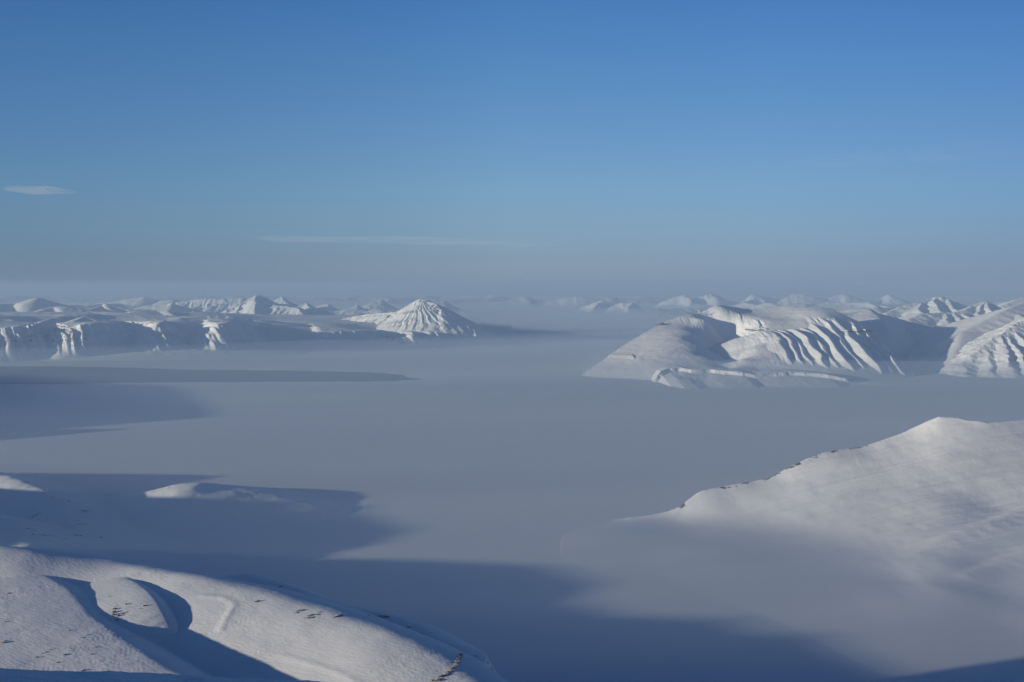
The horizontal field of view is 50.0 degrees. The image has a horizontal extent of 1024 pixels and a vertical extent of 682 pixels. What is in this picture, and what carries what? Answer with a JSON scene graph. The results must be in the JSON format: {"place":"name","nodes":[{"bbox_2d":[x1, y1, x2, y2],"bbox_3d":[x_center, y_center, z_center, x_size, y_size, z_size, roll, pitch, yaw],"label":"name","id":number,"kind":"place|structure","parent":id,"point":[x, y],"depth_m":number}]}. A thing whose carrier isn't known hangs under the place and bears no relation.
{"place":"outdoors","nodes":[
{"label":"outdoors","id":0,"kind":"place"},
{"bbox_2d":[0,298,90,311],"bbox_3d":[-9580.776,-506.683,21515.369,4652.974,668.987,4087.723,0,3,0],"label":"mountain","id":1,"kind":"structure","parent":0,"point":[32,304],"depth_m":21636.40},
{"bbox_2d":[34,306,96,311],"bbox_3d":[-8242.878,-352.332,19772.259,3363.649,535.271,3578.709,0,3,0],"label":"mountain","id":2,"kind":"structure","parent":0,"point":[61,309],"depth_m":19841.13},
{"bbox_2d":[0,472,191,571],"bbox_3d":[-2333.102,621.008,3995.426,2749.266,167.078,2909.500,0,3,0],"label":"hill","id":3,"kind":"structure","parent":0,"point":[39,513],"depth_m":3815.00},
{"bbox_2d":[88,303,128,311],"bbox_3d":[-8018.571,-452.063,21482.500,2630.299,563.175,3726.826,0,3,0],"label":"mountain","id":4,"kind":"structure","parent":0,"point":[106,307],"depth_m":21294.81},
{"bbox_2d":[61,297,179,306],"bbox_3d":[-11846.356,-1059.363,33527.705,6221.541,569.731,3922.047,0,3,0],"label":"mountain","id":5,"kind":"structure","parent":0,"point":[142,301],"depth_m":33745.98},
{"bbox_2d":[0,668,318,681],"bbox_3d":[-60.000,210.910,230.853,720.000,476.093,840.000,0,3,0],"label":"snowfield","id":6,"kind":"structure","parent":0,"point":[15,675],"depth_m":40.83},
{"bbox_2d":[130,302,201,311],"bbox_3d":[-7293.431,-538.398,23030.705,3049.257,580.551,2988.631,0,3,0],"label":"mountain","id":7,"kind":"structure","parent":0,"point":[172,307],"depth_m":22830.99},
{"bbox_2d":[0,366,417,383],"bbox_3d":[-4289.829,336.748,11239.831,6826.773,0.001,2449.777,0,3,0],"label":"water","id":8,"kind":"structure","parent":0,"point":[41,375],"depth_m":11037.10},
{"bbox_2d":[175,298,271,312],"bbox_3d":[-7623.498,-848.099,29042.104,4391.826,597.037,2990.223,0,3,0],"label":"mountain","id":9,"kind":"structure","parent":0,"point":[213,305],"depth_m":28742.10},
{"bbox_2d":[101,483,350,538],"bbox_3d":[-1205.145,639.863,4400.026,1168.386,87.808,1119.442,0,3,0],"label":"hill","id":10,"kind":"structure","parent":0,"point":[187,510],"depth_m":4261.23},
{"bbox_2d":[69,303,396,314],"bbox_3d":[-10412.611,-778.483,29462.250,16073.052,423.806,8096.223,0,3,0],"label":"mountain range","id":11,"kind":"structure","parent":0,"point":[339,312],"depth_m":27525.05},
{"bbox_2d":[0,546,508,681],"bbox_3d":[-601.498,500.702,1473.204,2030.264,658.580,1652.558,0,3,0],"label":"hillside","id":12,"kind":"structure","parent":0,"point":[182,622],"depth_m":1399.52},
{"bbox_2d":[0,310,511,361],"bbox_3d":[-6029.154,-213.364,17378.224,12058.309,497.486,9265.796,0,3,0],"label":"plateau","id":13,"kind":"structure","parent":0,"point":[144,335],"depth_m":14792.96},
{"bbox_2d":[221,295,311,314],"bbox_3d":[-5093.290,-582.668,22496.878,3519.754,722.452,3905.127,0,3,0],"label":"mountain","id":14,"kind":"structure","parent":0,"point":[257,304],"depth_m":21898.46},
{"bbox_2d":[274,297,298,306],"bbox_3d":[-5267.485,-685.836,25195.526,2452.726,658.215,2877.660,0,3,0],"label":"mountain","id":15,"kind":"structure","parent":0,"point":[281,300],"depth_m":25040.49},
{"bbox_2d":[297,303,333,313],"bbox_3d":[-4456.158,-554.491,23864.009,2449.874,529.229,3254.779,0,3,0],"label":"mountain","id":16,"kind":"structure","parent":0,"point":[309,308],"depth_m":23905.41},
{"bbox_2d":[315,304,364,310],"bbox_3d":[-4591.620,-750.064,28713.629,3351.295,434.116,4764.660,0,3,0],"label":"mountain","id":17,"kind":"structure","parent":0,"point":[328,307],"depth_m":29755.75},
{"bbox_2d":[359,309,388,314],"bbox_3d":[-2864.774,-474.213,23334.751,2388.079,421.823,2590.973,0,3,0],"label":"mountain","id":18,"kind":"structure","parent":0,"point":[373,311],"depth_m":23136.56},
{"bbox_2d":[362,300,398,310],"bbox_3d":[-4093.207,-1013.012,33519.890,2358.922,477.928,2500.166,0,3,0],"label":"mountain","id":19,"kind":"structure","parent":0,"point":[381,304],"depth_m":33163.78},
{"bbox_2d":[342,299,505,345],"bbox_3d":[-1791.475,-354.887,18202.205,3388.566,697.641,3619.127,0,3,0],"label":"mountain","id":20,"kind":"structure","parent":0,"point":[418,315],"depth_m":17276.44},
{"bbox_2d":[435,301,469,314],"bbox_3d":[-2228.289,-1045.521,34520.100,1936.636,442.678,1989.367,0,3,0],"label":"mountain","id":21,"kind":"structure","parent":0,"point":[454,309],"depth_m":34246.03},
{"bbox_2d":[0,295,1014,306],"bbox_3d":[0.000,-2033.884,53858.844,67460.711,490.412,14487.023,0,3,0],"label":"mountain range","id":22,"kind":"structure","parent":0,"point":[455,301],"depth_m":50847.15},
{"bbox_2d":[0,291,1023,681],"bbox_3d":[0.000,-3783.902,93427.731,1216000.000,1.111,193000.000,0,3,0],"label":"ice","id":23,"kind":"structure","parent":0,"point":[470,487],"depth_m":5797.69},
{"bbox_2d":[0,0,1023,290],"label":"sky","id":24,"kind":"structure","parent":0,"point":[146,145]},
{"bbox_2d":[485,296,599,307],"bbox_3d":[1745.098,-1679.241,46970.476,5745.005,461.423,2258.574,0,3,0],"label":"mountain","id":25,"kind":"structure","parent":0,"point":[523,301],"depth_m":46497.28},
{"bbox_2d":[529,300,647,312],"bbox_3d":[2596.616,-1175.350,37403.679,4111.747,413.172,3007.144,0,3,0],"label":"mountain","id":26,"kind":"structure","parent":0,"point":[601,306],"depth_m":37105.77},
{"bbox_2d":[652,295,711,308],"bbox_3d":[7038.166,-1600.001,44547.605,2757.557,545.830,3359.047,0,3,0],"label":"mountain","id":27,"kind":"structure","parent":0,"point":[682,301],"depth_m":43936.18},
{"bbox_2d":[692,294,739,306],"bbox_3d":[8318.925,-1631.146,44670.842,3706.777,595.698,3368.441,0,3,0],"label":"mountain","id":28,"kind":"structure","parent":0,"point":[712,300],"depth_m":44056.04},
{"bbox_2d":[582,305,918,388],"bbox_3d":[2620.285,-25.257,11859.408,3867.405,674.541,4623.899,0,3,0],"label":"mountain","id":29,"kind":"structure","parent":0,"point":[719,346],"depth_m":11466.83},
{"bbox_2d":[741,294,781,304],"bbox_3d":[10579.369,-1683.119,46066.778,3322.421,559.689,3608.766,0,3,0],"label":"mountain","id":30,"kind":"structure","parent":0,"point":[755,299],"depth_m":45562.61},
{"bbox_2d":[560,416,1023,678],"bbox_3d":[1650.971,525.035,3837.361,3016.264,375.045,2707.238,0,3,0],"label":"ridge","id":31,"kind":"structure","parent":0,"point":[902,554],"depth_m":3691.99},
{"bbox_2d":[776,293,830,303],"bbox_3d":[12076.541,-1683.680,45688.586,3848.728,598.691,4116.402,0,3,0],"label":"mountain","id":32,"kind":"structure","parent":0,"point":[798,298],"depth_m":44976.04},
{"bbox_2d":[659,302,1004,322],"bbox_3d":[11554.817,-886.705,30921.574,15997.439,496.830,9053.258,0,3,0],"label":"mountain range","id":33,"kind":"structure","parent":0,"point":[665,315],"depth_m":29772.60},
{"bbox_2d":[824,294,871,302],"bbox_3d":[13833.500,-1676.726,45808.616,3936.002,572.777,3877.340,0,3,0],"label":"mountain","id":34,"kind":"structure","parent":0,"point":[843,298],"depth_m":45126.79},
{"bbox_2d":[837,308,931,362],"bbox_3d":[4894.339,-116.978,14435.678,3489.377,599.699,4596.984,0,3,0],"label":"mountain","id":35,"kind":"structure","parent":0,"point":[897,339],"depth_m":13789.96},
{"bbox_2d":[873,294,911,304],"bbox_3d":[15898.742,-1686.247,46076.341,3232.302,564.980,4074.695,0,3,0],"label":"mountain","id":36,"kind":"structure","parent":0,"point":[887,299],"depth_m":45493.27},
{"bbox_2d":[883,297,966,319],"bbox_3d":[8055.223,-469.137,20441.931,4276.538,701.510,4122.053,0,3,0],"label":"mountain","id":37,"kind":"structure","parent":0,"point":[938,305],"depth_m":20145.89},
{"bbox_2d":[904,301,1001,326],"bbox_3d":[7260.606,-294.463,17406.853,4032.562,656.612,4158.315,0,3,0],"label":"mountain","id":38,"kind":"structure","parent":0,"point":[939,319],"depth_m":16991.91},
{"bbox_2d":[904,303,1023,371],"bbox_3d":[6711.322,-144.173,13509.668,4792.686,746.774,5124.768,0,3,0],"label":"mountain","id":39,"kind":"structure","parent":0,"point":[933,344],"depth_m":13130.32},
{"bbox_2d":[934,318,1023,377],"bbox_3d":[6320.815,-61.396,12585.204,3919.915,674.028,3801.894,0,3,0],"label":"mountain","id":40,"kind":"structure","parent":0,"point":[998,353],"depth_m":11422.66},
{"bbox_2d":[997,297,1023,308],"bbox_3d":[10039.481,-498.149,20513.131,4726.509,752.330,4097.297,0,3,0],"label":"mountain","id":41,"kind":"structure","parent":0,"point":[1012,303],"depth_m":20185.14}
]}

